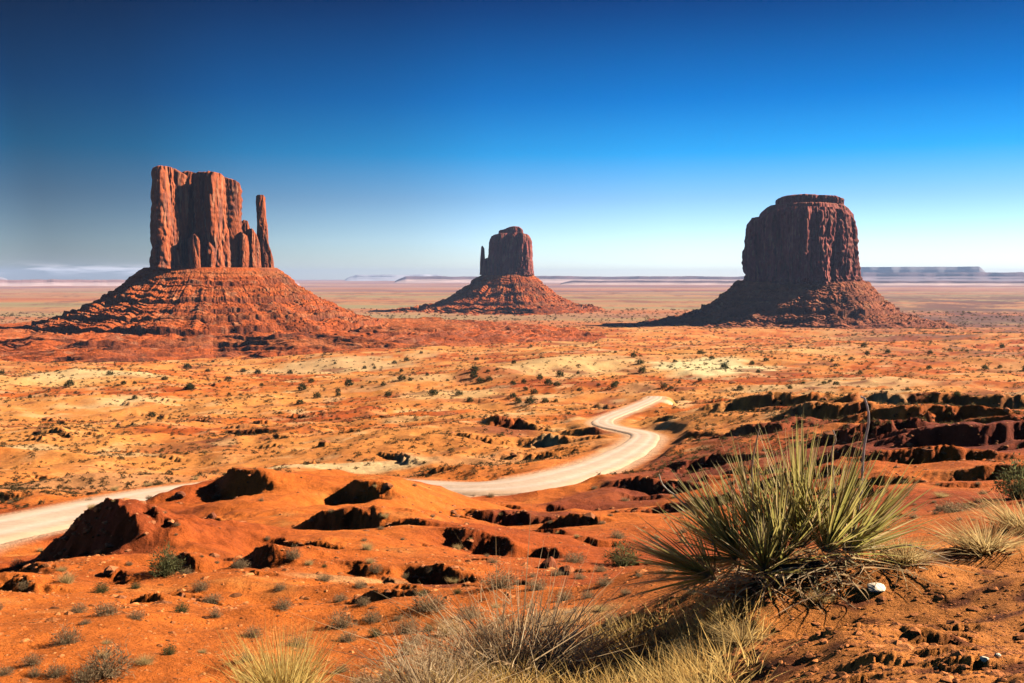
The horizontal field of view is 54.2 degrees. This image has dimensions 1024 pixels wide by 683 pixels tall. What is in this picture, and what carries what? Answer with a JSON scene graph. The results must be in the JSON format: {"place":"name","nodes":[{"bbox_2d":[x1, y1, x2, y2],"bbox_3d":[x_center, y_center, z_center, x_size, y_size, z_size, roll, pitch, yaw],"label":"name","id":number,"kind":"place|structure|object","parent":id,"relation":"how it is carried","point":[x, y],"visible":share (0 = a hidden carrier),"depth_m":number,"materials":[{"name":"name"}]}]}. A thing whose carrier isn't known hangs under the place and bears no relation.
{"place":"outdoors","nodes":[
{"label":"outdoors","id":0,"kind":"place"},
{"bbox_2d":[0,279,299,285],"bbox_3d":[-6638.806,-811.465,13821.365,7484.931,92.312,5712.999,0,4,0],"label":"mesa","id":1,"kind":"structure","parent":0,"point":[49,282],"depth_m":13707.34,"materials":[{"name":"stone"}]},
{"bbox_2d":[0,396,661,543],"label":"road","id":2,"kind":"structure","parent":0,"point":[638,444],"depth_m":96.18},
{"bbox_2d":[345,274,440,280],"bbox_3d":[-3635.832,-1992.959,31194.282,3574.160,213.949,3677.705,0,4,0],"label":"hills","id":3,"kind":"structure","parent":0,"point":[374,278],"depth_m":30795.78,"materials":[{"name":"stone"}]},
{"bbox_2d":[0,280,1023,682],"bbox_3d":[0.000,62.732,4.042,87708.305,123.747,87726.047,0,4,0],"label":"ground","id":4,"kind":"structure","parent":0,"point":[246,520],"depth_m":80.46,"materials":[{"name":"orange soil"}]},
{"bbox_2d":[0,663,15,675],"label":"desert shrub","id":5,"kind":"object","parent":4,"relation":"on","point":[3,672],"visible":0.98,"depth_m":8.76,"materials":[{"name":"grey plant"}]},
{"bbox_2d":[10,558,26,568],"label":"desert shrub","id":6,"kind":"object","parent":4,"relation":"on","point":[17,564],"visible":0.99,"depth_m":34.33,"materials":[{"name":"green plant"}]},
{"bbox_2d":[13,579,30,589],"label":"desert shrub","id":7,"kind":"object","parent":4,"relation":"on","point":[22,587],"visible":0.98,"depth_m":21.53,"materials":[{"name":"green plant"}]},
{"bbox_2d":[19,652,46,668],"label":"desert shrub","id":8,"kind":"object","parent":4,"relation":"on","point":[32,661],"visible":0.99,"depth_m":9.01,"materials":[{"name":"grey plant"}]},
{"bbox_2d":[26,664,43,678],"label":"desert shrub","id":9,"kind":"object","parent":4,"relation":"on","point":[34,674],"visible":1,"depth_m":8.81,"materials":[{"name":"grey plant"}]},
{"bbox_2d":[42,660,69,678],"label":"desert shrub","id":10,"kind":"object","parent":4,"relation":"on","point":[57,672],"visible":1,"depth_m":8.84,"materials":[{"name":"grey plant"}]},
{"bbox_2d":[53,571,78,583],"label":"grass tuft","id":11,"kind":"object","parent":4,"relation":"on","point":[67,579],"visible":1,"depth_m":21.96,"materials":[{"name":"beige plant"}]},
{"bbox_2d":[48,623,83,645],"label":"desert shrub","id":12,"kind":"object","parent":4,"relation":"on","point":[60,641],"visible":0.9,"depth_m":9.91,"materials":[{"name":"grey plant"}]},
{"bbox_2d":[65,379,74,385],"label":"juniper tree","id":13,"kind":"object","parent":4,"relation":"on","point":[70,382],"visible":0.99,"depth_m":551.20,"materials":[{"name":"green plant"}]},
{"bbox_2d":[69,601,87,612],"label":"desert shrub","id":14,"kind":"object","parent":4,"relation":"on","point":[75,609],"visible":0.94,"depth_m":12.11,"materials":[{"name":"grey plant"}]},
{"bbox_2d":[69,664,100,682],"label":"desert shrub","id":15,"kind":"object","parent":4,"relation":"on","point":[87,678],"visible":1,"depth_m":8.70,"materials":[{"name":"grey plant"}]},
{"bbox_2d":[91,580,110,593],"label":"desert shrub","id":16,"kind":"object","parent":4,"relation":"on","point":[101,590],"visible":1,"depth_m":21.02,"materials":[{"name":"green plant"}]},
{"bbox_2d":[85,599,122,616],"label":"desert shrub","id":17,"kind":"object","parent":4,"relation":"on","point":[108,611],"visible":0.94,"depth_m":11.25,"materials":[{"name":"grey plant"}]},
{"bbox_2d":[74,636,137,681],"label":"desert shrub","id":18,"kind":"object","parent":4,"relation":"on","point":[107,668],"visible":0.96,"depth_m":8.92,"materials":[{"name":"grey plant"}]},
{"bbox_2d":[128,580,141,588],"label":"desert shrub","id":19,"kind":"object","parent":4,"relation":"on","point":[135,585],"visible":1,"depth_m":21.80,"materials":[{"name":"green plant"}]},
{"bbox_2d":[126,609,148,620],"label":"desert shrub","id":20,"kind":"object","parent":4,"relation":"on","point":[139,617],"visible":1,"depth_m":11.25,"materials":[{"name":"grey plant"}]},
{"bbox_2d":[134,653,162,665],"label":"grass tuft","id":21,"kind":"object","parent":4,"relation":"on","point":[145,660],"visible":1,"depth_m":9.32,"materials":[{"name":"beige plant"}]},
{"bbox_2d":[142,540,190,578],"bbox_3d":[-8.207,5.156,23.675,1.154,0.976,1.102,0,4,-8],"label":"desert shrub","id":22,"kind":"object","parent":4,"relation":"on","point":[164,570],"visible":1,"depth_m":23.65,"materials":[{"name":"green plant"}]},
{"bbox_2d":[160,643,177,655],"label":"desert shrub","id":23,"kind":"object","parent":4,"relation":"on","point":[168,651],"visible":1,"depth_m":9.65,"materials":[{"name":"green plant"}]},
{"bbox_2d":[174,491,185,498],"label":"boulder","id":24,"kind":"object","parent":4,"relation":"on","point":[180,495],"visible":1,"depth_m":67.12,"materials":[{"name":"stone"}]},
{"bbox_2d":[171,600,192,612],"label":"desert shrub","id":25,"kind":"object","parent":4,"relation":"on","point":[181,609],"visible":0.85,"depth_m":12.19,"materials":[{"name":"green plant"}]},
{"bbox_2d":[190,578,209,591],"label":"desert shrub","id":26,"kind":"object","parent":4,"relation":"on","point":[200,588],"visible":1,"depth_m":21.05,"materials":[{"name":"grey plant"}]},
{"bbox_2d":[207,512,216,518],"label":"boulder","id":27,"kind":"object","parent":4,"relation":"on","point":[212,515],"visible":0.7,"depth_m":54.74,"materials":[{"name":"stone"}]},
{"bbox_2d":[201,592,225,603],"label":"desert shrub","id":28,"kind":"object","parent":4,"relation":"on","point":[211,597],"visible":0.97,"depth_m":20.15,"materials":[{"name":"grey plant"}]},
{"bbox_2d":[207,606,222,617],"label":"desert shrub","id":29,"kind":"object","parent":4,"relation":"on","point":[213,613],"visible":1,"depth_m":11.96,"materials":[{"name":"grey plant"}]},
{"bbox_2d":[232,554,249,568],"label":"desert shrub","id":30,"kind":"object","parent":4,"relation":"on","point":[242,565],"visible":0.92,"depth_m":25.00,"materials":[{"name":"grey plant"}]},
{"bbox_2d":[240,648,255,660],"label":"desert shrub","id":31,"kind":"object","parent":4,"relation":"on","point":[246,655],"visible":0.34,"depth_m":9.39,"materials":[{"name":"plant"}]},
{"bbox_2d":[240,623,264,637],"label":"desert shrub","id":32,"kind":"object","parent":4,"relation":"on","point":[252,633],"visible":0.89,"depth_m":11.02,"materials":[{"name":"grey plant"}]},
{"bbox_2d":[273,581,287,591],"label":"desert shrub","id":33,"kind":"object","parent":4,"relation":"on","point":[278,586],"visible":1,"depth_m":21.25,"materials":[{"name":"grey plant"}]},
{"bbox_2d":[195,616,367,682],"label":"grass tuft","id":34,"kind":"object","parent":4,"relation":"on","point":[283,674],"visible":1,"depth_m":6.22,"materials":[{"name":"beige plant"}]},
{"bbox_2d":[273,596,293,610],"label":"desert shrub","id":35,"kind":"object","parent":4,"relation":"on","point":[282,605],"visible":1,"depth_m":12.36,"materials":[{"name":"grey plant"}]},
{"bbox_2d":[283,545,302,559],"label":"desert shrub","id":36,"kind":"object","parent":4,"relation":"on","point":[293,556],"visible":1,"depth_m":26.35,"materials":[{"name":"grey plant"}]},
{"bbox_2d":[283,634,309,648],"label":"desert shrub","id":37,"kind":"object","parent":4,"relation":"on","point":[295,641],"visible":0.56,"depth_m":10.61,"materials":[{"name":"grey plant"}]},
{"bbox_2d":[296,382,307,390],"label":"juniper tree","id":38,"kind":"object","parent":4,"relation":"on","point":[303,386],"visible":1,"depth_m":504.00,"materials":[{"name":"green plant"}]},
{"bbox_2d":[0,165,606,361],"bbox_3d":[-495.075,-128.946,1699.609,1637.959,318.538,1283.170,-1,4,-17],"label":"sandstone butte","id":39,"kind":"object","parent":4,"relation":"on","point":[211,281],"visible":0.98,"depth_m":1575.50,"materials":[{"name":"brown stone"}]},
{"bbox_2d":[314,571,334,582],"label":"desert shrub","id":40,"kind":"object","parent":4,"relation":"on","point":[322,577],"visible":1,"depth_m":23.23,"materials":[{"name":"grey plant"}]},
{"bbox_2d":[331,663,349,672],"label":"desert shrub","id":41,"kind":"object","parent":4,"relation":"on","point":[340,671],"visible":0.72,"depth_m":8.91,"materials":[{"name":"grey plant"}]},
{"bbox_2d":[333,593,348,602],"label":"desert shrub","id":42,"kind":"object","parent":4,"relation":"on","point":[338,598],"visible":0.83,"depth_m":16.04,"materials":[{"name":"grey plant"}]},
{"bbox_2d":[327,604,359,629],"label":"desert shrub","id":43,"kind":"object","parent":4,"relation":"on","point":[340,624],"visible":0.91,"depth_m":11.79,"materials":[{"name":"grey plant"}]},
{"bbox_2d":[0,546,694,682],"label":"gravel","id":44,"kind":"structure","parent":4,"relation":"on","point":[234,595],"depth_m":12.88,"materials":[{"name":"orange gravel"}]},
{"bbox_2d":[336,628,358,642],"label":"desert shrub","id":45,"kind":"object","parent":4,"relation":"on","point":[347,638],"visible":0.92,"depth_m":11.08,"materials":[{"name":"grey plant"}]},
{"bbox_2d":[344,378,353,385],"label":"juniper tree","id":46,"kind":"object","parent":4,"relation":"on","point":[347,381],"visible":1,"depth_m":511.52,"materials":[{"name":"green plant"}]},
{"bbox_2d":[347,670,367,682],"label":"desert shrub","id":47,"kind":"object","parent":4,"relation":"on","point":[362,676],"visible":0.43,"depth_m":6.54,"materials":[{"name":"grey plant"}]},
{"bbox_2d":[353,579,366,588],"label":"desert shrub","id":48,"kind":"object","parent":4,"relation":"on","point":[359,585],"visible":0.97,"depth_m":21.28,"materials":[{"name":"grey plant"}]},
{"bbox_2d":[355,595,371,605],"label":"desert shrub","id":49,"kind":"object","parent":4,"relation":"on","point":[363,602],"visible":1,"depth_m":12.57,"materials":[{"name":"grey plant"}]},
{"bbox_2d":[358,540,375,550],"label":"grass tuft","id":50,"kind":"object","parent":4,"relation":"on","point":[367,547],"visible":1,"depth_m":28.35,"materials":[{"name":"beige plant"}]},
{"bbox_2d":[360,608,384,624],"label":"desert shrub","id":51,"kind":"object","parent":4,"relation":"on","point":[370,618],"visible":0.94,"depth_m":12.07,"materials":[{"name":"grey plant"}]},
{"bbox_2d":[366,561,383,573],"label":"desert shrub","id":52,"kind":"object","parent":4,"relation":"on","point":[375,570],"visible":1,"depth_m":25.58,"materials":[{"name":"grey plant"}]},
{"bbox_2d":[366,627,383,637],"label":"desert shrub","id":53,"kind":"object","parent":4,"relation":"on","point":[375,634],"visible":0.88,"depth_m":11.30,"materials":[{"name":"beige plant"}]},
{"bbox_2d":[391,614,421,634],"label":"desert shrub","id":54,"kind":"object","parent":4,"relation":"on","point":[404,630],"visible":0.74,"depth_m":11.39,"materials":[{"name":"beige plant"}]},
{"bbox_2d":[395,636,418,655],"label":"desert shrub","id":55,"kind":"object","parent":4,"relation":"on","point":[403,643],"visible":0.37,"depth_m":9.29,"materials":[{"name":"beige plant"}]},
{"bbox_2d":[400,630,429,644],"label":"desert shrub","id":56,"kind":"object","parent":4,"relation":"on","point":[416,639],"visible":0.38,"depth_m":10.82,"materials":[{"name":"beige plant"}]},
{"bbox_2d":[406,588,453,615],"bbox_3d":[-0.996,3.178,12.250,0.688,0.322,0.694,1,4,8],"label":"desert shrub","id":57,"kind":"object","parent":4,"relation":"on","point":[425,606],"visible":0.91,"depth_m":12.25,"materials":[{"name":"beige plant"}]},
{"bbox_2d":[427,387,438,394],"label":"juniper tree","id":58,"kind":"object","parent":4,"relation":"on","point":[431,392],"visible":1,"depth_m":413.70,"materials":[{"name":"green plant"}]},
{"bbox_2d":[322,589,551,682],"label":"grass tuft","id":59,"kind":"object","parent":4,"relation":"on","point":[397,677],"visible":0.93,"depth_m":4.83,"materials":[{"name":"beige plant"}]},
{"bbox_2d":[426,615,471,635],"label":"grass tuft","id":60,"kind":"object","parent":4,"relation":"on","point":[441,626],"visible":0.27,"depth_m":11.14,"materials":[{"name":"beige plant"}]},
{"bbox_2d":[446,576,461,582],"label":"grass tuft","id":61,"kind":"object","parent":4,"relation":"on","point":[449,580],"visible":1,"depth_m":24.73,"materials":[{"name":"beige plant"}]},
{"bbox_2d":[456,601,489,618],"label":"desert shrub","id":62,"kind":"object","parent":4,"relation":"on","point":[469,610],"visible":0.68,"depth_m":11.81,"materials":[{"name":"beige plant"}]},
{"bbox_2d":[470,370,478,378],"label":"juniper tree","id":63,"kind":"object","parent":4,"relation":"on","point":[473,374],"visible":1,"depth_m":508.97,"materials":[{"name":"green plant"}]},
{"bbox_2d":[386,226,605,315],"bbox_3d":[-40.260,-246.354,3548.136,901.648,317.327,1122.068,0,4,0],"label":"sandstone butte","id":64,"kind":"object","parent":4,"relation":"on","point":[507,282],"visible":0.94,"depth_m":3385.22,"materials":[{"name":"brown stone"}]},
{"bbox_2d":[476,563,523,590],"bbox_3d":[-0.144,3.277,13.930,0.778,0.392,0.690,-3,5,-39],"label":"desert shrub","id":65,"kind":"object","parent":4,"relation":"on","point":[503,584],"visible":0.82,"depth_m":13.89,"materials":[{"name":"beige plant"}]},
{"bbox_2d":[287,503,717,682],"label":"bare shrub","id":66,"kind":"object","parent":4,"relation":"on","point":[549,642],"visible":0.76,"depth_m":5.32,"materials":[{"name":"beige plant"}]},
{"bbox_2d":[0,372,1020,612],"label":"scattered rocks","id":67,"kind":"object","parent":4,"relation":"on","point":[65,538],"visible":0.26,"depth_m":47.99,"materials":[{"name":"stone"}]},
{"bbox_2d":[0,308,1023,509],"bbox_3d":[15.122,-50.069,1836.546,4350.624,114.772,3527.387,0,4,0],"label":"desert scrub","id":68,"kind":"object","parent":4,"relation":"on","point":[13,487],"visible":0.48,"depth_m":336.68,"materials":[{"name":"green plant"}]},
{"bbox_2d":[23,368,1023,601],"bbox_3d":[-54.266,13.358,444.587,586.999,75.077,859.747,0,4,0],"label":"scattered rocks","id":69,"kind":"object","parent":4,"relation":"on","point":[590,516],"visible":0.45,"depth_m":53.95,"materials":[{"name":"stone"}]},
{"bbox_2d":[523,397,535,403],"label":"juniper tree","id":70,"kind":"object","parent":4,"relation":"on","point":[531,400],"visible":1,"depth_m":354.11,"materials":[{"name":"green plant"}]},
{"bbox_2d":[525,572,548,590],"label":"desert shrub","id":71,"kind":"object","parent":4,"relation":"on","point":[536,586],"visible":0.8,"depth_m":13.59,"materials":[{"name":"beige plant"}]},
{"bbox_2d":[543,378,552,385],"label":"juniper tree","id":72,"kind":"object","parent":4,"relation":"on","point":[548,381],"visible":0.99,"depth_m":459.61,"materials":[{"name":"green plant"}]},
{"bbox_2d":[540,556,556,567],"bbox_3d":[1.036,6.439,28.817,0.496,0.489,0.602,-8,12,3],"label":"boulder","id":73,"kind":"object","parent":4,"relation":"on","point":[551,562],"visible":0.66,"depth_m":28.62,"materials":[{"name":"stone"}]},
{"bbox_2d":[298,573,807,682],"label":"dry grass","id":74,"kind":"structure","parent":4,"relation":"on","point":[622,669],"depth_m":4.93,"materials":[{"name":"beige plant"}]},
{"bbox_2d":[551,568,563,575],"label":"desert shrub","id":75,"kind":"object","parent":4,"relation":"on","point":[559,574],"visible":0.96,"depth_m":24.68,"materials":[{"name":"beige plant"}]},
{"bbox_2d":[552,589,574,600],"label":"desert shrub","id":76,"kind":"object","parent":4,"relation":"on","point":[563,597],"visible":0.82,"depth_m":12.49,"materials":[{"name":"beige plant"}]},
{"bbox_2d":[558,565,573,574],"bbox_3d":[1.358,5.782,25.123,0.413,0.350,0.559,3,3,12],"label":"boulder","id":77,"kind":"object","parent":4,"relation":"on","point":[567,569],"visible":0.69,"depth_m":24.96,"materials":[{"name":"stone"}]},
{"bbox_2d":[560,552,588,563],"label":"desert shrub","id":78,"kind":"object","parent":4,"relation":"on","point":[576,558],"visible":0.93,"depth_m":31.45,"materials":[{"name":"beige plant"}]},
{"bbox_2d":[573,571,586,579],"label":"desert shrub","id":79,"kind":"object","parent":4,"relation":"on","point":[579,576],"visible":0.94,"depth_m":24.03,"materials":[{"name":"beige plant"}]},
{"bbox_2d":[579,588,594,598],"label":"desert shrub","id":80,"kind":"object","parent":4,"relation":"on","point":[587,596],"visible":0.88,"depth_m":12.20,"materials":[{"name":"beige plant"}]},
{"bbox_2d":[592,565,607,571],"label":"desert shrub","id":81,"kind":"object","parent":4,"relation":"on","point":[600,569],"visible":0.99,"depth_m":26.06,"materials":[{"name":"beige plant"}]},
{"bbox_2d":[594,603,608,611],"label":"grass tuft","id":82,"kind":"object","parent":4,"relation":"on","point":[602,607],"visible":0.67,"depth_m":10.83,"materials":[{"name":"beige plant"}]},
{"bbox_2d":[594,574,612,586],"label":"desert shrub","id":83,"kind":"object","parent":4,"relation":"on","point":[605,583],"visible":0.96,"depth_m":12.93,"materials":[{"name":"beige plant"}]},
{"bbox_2d":[601,610,618,625],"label":"desert shrub","id":84,"kind":"object","parent":4,"relation":"on","point":[608,618],"visible":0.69,"depth_m":6.15,"materials":[{"name":"beige plant"}]},
{"bbox_2d":[608,529,626,538],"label":"desert shrub","id":85,"kind":"object","parent":4,"relation":"on","point":[616,535],"visible":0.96,"depth_m":38.88,"materials":[{"name":"beige plant"}]},
{"bbox_2d":[599,535,642,566],"bbox_3d":[3.630,6.607,31.710,1.751,1.186,1.434,-3,5,-40],"label":"desert shrub","id":86,"kind":"object","parent":4,"relation":"on","point":[618,558],"visible":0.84,"depth_m":31.54,"materials":[{"name":"green plant"}]},
{"bbox_2d":[638,644,660,661],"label":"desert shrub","id":87,"kind":"object","parent":4,"relation":"on","point":[652,651],"visible":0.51,"depth_m":5.33,"materials":[{"name":"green plant"}]},
{"bbox_2d":[651,627,672,642],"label":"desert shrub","id":88,"kind":"object","parent":4,"relation":"on","point":[661,636],"visible":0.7,"depth_m":5.42,"materials":[{"name":"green plant"}]},
{"bbox_2d":[650,627,725,665],"bbox_3d":[0.911,1.519,4.945,0.499,0.128,0.548,-2,4,-31],"label":"grass tuft","id":89,"kind":"object","parent":4,"relation":"on","point":[692,647],"visible":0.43,"depth_m":4.97,"materials":[{"name":"beige plant"}]},
{"bbox_2d":[697,608,790,647],"bbox_3d":[1.123,1.410,4.903,0.476,0.128,0.532,2,4,29],"label":"grass tuft","id":90,"kind":"object","parent":4,"relation":"on","point":[726,636],"visible":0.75,"depth_m":4.90,"materials":[{"name":"beige plant"}]},
{"bbox_2d":[638,194,958,328],"bbox_3d":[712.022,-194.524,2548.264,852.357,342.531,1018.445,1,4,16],"label":"sandstone butte","id":91,"kind":"object","parent":4,"relation":"on","point":[800,263],"visible":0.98,"depth_m":2358.20,"materials":[{"name":"brown stone"}]},
{"bbox_2d":[613,396,994,626],"bbox_3d":[1.684,0.928,5.513,2.300,1.272,1.606,0,4,0],"label":"yucca","id":92,"kind":"object","parent":4,"relation":"on","point":[769,532],"visible":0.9,"depth_m":5.44,"materials":[{"name":"green plant"}]},
{"bbox_2d":[799,586,848,602],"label":"grass tuft","id":93,"kind":"object","parent":4,"relation":"on","point":[823,598],"visible":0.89,"depth_m":5.17,"materials":[{"name":"beige plant"}]},
{"bbox_2d":[867,582,885,592],"bbox_3d":[1.872,1.265,5.146,0.120,0.035,0.094,-1,8,-33],"label":"white stone","id":94,"kind":"object","parent":4,"relation":"on","point":[879,588],"visible":0.98,"depth_m":5.12,"materials":[{"name":"stone"}]},
{"bbox_2d":[858,531,960,567],"bbox_3d":[2.120,1.126,5.437,0.647,0.145,0.596,-3,5,-37],"label":"grass tuft","id":95,"kind":"object","parent":4,"relation":"on","point":[912,553],"visible":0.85,"depth_m":5.41,"materials":[{"name":"beige plant"}]},
{"bbox_2d":[934,490,952,497],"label":"grass tuft","id":96,"kind":"object","parent":4,"relation":"on","point":[941,495],"visible":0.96,"depth_m":35.24,"materials":[{"name":"beige plant"}]},
{"bbox_2d":[931,499,979,512],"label":"desert shrub","id":97,"kind":"object","parent":4,"relation":"on","point":[954,509],"visible":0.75,"depth_m":20.20,"materials":[{"name":"green plant"}]},
{"bbox_2d":[908,511,1023,557],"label":"grass tuft","id":98,"kind":"object","parent":4,"relation":"on","point":[992,541],"visible":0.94,"depth_m":6.03,"materials":[{"name":"beige plant"}]},
{"bbox_2d":[953,485,1023,533],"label":"grass tuft","id":99,"kind":"object","parent":4,"relation":"on","point":[1010,519],"visible":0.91,"depth_m":15.85,"materials":[{"name":"beige plant"}]},
{"bbox_2d":[988,445,1023,499],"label":"desert shrub","id":100,"kind":"object","parent":4,"relation":"on","point":[1017,490],"visible":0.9,"depth_m":32.81,"materials":[{"name":"green plant"}]},
{"bbox_2d":[0,0,1023,279],"label":"sky","id":101,"kind":"structure","parent":0,"point":[377,137],"materials":[{"name":"blue"}]},
{"bbox_2d":[395,276,743,282],"bbox_3d":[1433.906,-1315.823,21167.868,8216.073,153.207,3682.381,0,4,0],"label":"mesa","id":102,"kind":"structure","parent":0,"point":[466,279],"depth_m":20986.14,"materials":[{"name":"grey stone"}]},
{"bbox_2d":[560,280,1023,285],"bbox_3d":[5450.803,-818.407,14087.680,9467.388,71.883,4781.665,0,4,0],"label":"mesa","id":103,"kind":"structure","parent":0,"point":[662,282],"depth_m":14871.66,"materials":[{"name":"grey stone"}]},
{"bbox_2d":[575,546,1023,682],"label":"gravel","id":104,"kind":"structure","parent":0,"point":[914,630],"depth_m":3.98,"materials":[{"name":"orange gravel"}]},
{"bbox_2d":[860,266,984,272],"bbox_3d":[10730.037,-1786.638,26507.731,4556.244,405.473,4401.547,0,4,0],"label":"mesa","id":105,"kind":"structure","parent":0,"point":[921,269],"depth_m":26278.43,"materials":[{"name":"stone"}]},
{"bbox_2d":[861,272,1023,280],"bbox_3d":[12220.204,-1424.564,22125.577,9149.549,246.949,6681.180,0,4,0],"label":"mesa","id":106,"kind":"structure","parent":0,"point":[947,276],"depth_m":22959.64,"materials":[{"name":"grey stone"}]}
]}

